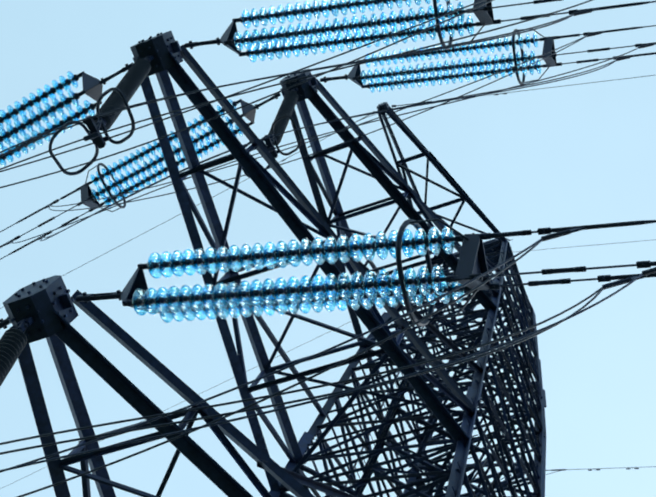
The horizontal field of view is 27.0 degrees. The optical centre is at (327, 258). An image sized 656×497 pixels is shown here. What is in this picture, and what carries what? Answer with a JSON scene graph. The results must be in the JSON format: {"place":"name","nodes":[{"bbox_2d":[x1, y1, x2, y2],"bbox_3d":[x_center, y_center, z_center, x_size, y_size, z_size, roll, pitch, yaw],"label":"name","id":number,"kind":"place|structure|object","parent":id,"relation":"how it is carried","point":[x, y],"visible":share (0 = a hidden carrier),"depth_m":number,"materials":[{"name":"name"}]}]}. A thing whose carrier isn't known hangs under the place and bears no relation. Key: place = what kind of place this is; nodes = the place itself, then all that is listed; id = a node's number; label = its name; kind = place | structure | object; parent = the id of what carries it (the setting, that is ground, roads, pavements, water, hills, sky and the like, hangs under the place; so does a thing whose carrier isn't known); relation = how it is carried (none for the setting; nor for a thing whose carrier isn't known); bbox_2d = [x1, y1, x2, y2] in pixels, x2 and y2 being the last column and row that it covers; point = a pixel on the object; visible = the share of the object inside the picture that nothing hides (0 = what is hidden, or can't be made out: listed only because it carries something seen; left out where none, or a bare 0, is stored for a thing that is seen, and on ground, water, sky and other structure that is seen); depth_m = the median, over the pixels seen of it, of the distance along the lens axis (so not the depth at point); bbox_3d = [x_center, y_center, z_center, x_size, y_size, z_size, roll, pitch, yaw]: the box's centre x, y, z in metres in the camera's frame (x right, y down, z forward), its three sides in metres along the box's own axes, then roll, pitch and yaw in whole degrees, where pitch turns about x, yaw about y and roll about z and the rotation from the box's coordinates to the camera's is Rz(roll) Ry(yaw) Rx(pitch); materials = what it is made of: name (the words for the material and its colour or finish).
{"place":"outdoors","nodes":[
{"label":"outdoors","id":0,"kind":"place"},
{"bbox_2d":[0,0,655,496],"label":"sky","id":1,"kind":"structure","parent":0,"point":[581,154],"materials":[{"name":"blue"}]},
{"label":"ground","id":2,"kind":"structure","parent":0,"visible":0},
{"bbox_2d":[3,31,546,496],"bbox_3d":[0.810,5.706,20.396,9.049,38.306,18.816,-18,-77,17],"label":"lattice tower","id":3,"kind":"structure","parent":2,"relation":"on","point":[45,309],"depth_m":22.69,"materials":[{"name":"metal"}]},
{"bbox_2d":[0,58,297,385],"bbox_3d":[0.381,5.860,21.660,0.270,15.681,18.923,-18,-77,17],"label":"post insulators","id":4,"kind":"object","parent":3,"relation":"attached to","point":[13,342],"visible":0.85,"depth_m":19.05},
{"bbox_2d":[0,0,540,322],"bbox_3d":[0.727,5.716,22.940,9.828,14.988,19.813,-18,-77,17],"label":"glass insulators","id":5,"kind":"object","parent":3,"relation":"attached to","point":[315,306],"visible":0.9,"depth_m":19.21,"materials":[{"name":"blue glass"}]},
{"bbox_2d":[0,0,655,487],"bbox_3d":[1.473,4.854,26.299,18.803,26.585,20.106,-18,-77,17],"label":"line fittings","id":6,"kind":"object","parent":3,"relation":"attached to","point":[472,262],"visible":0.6,"depth_m":18.93,"materials":[{"name":"black metal"}]},
{"bbox_2d":[0,0,655,496],"bbox_3d":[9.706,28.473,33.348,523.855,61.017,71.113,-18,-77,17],"label":"power lines","id":7,"kind":"object","parent":6,"relation":"attached to","point":[428,370],"visible":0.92,"depth_m":17.21,"materials":[{"name":"black metal"}]}
]}

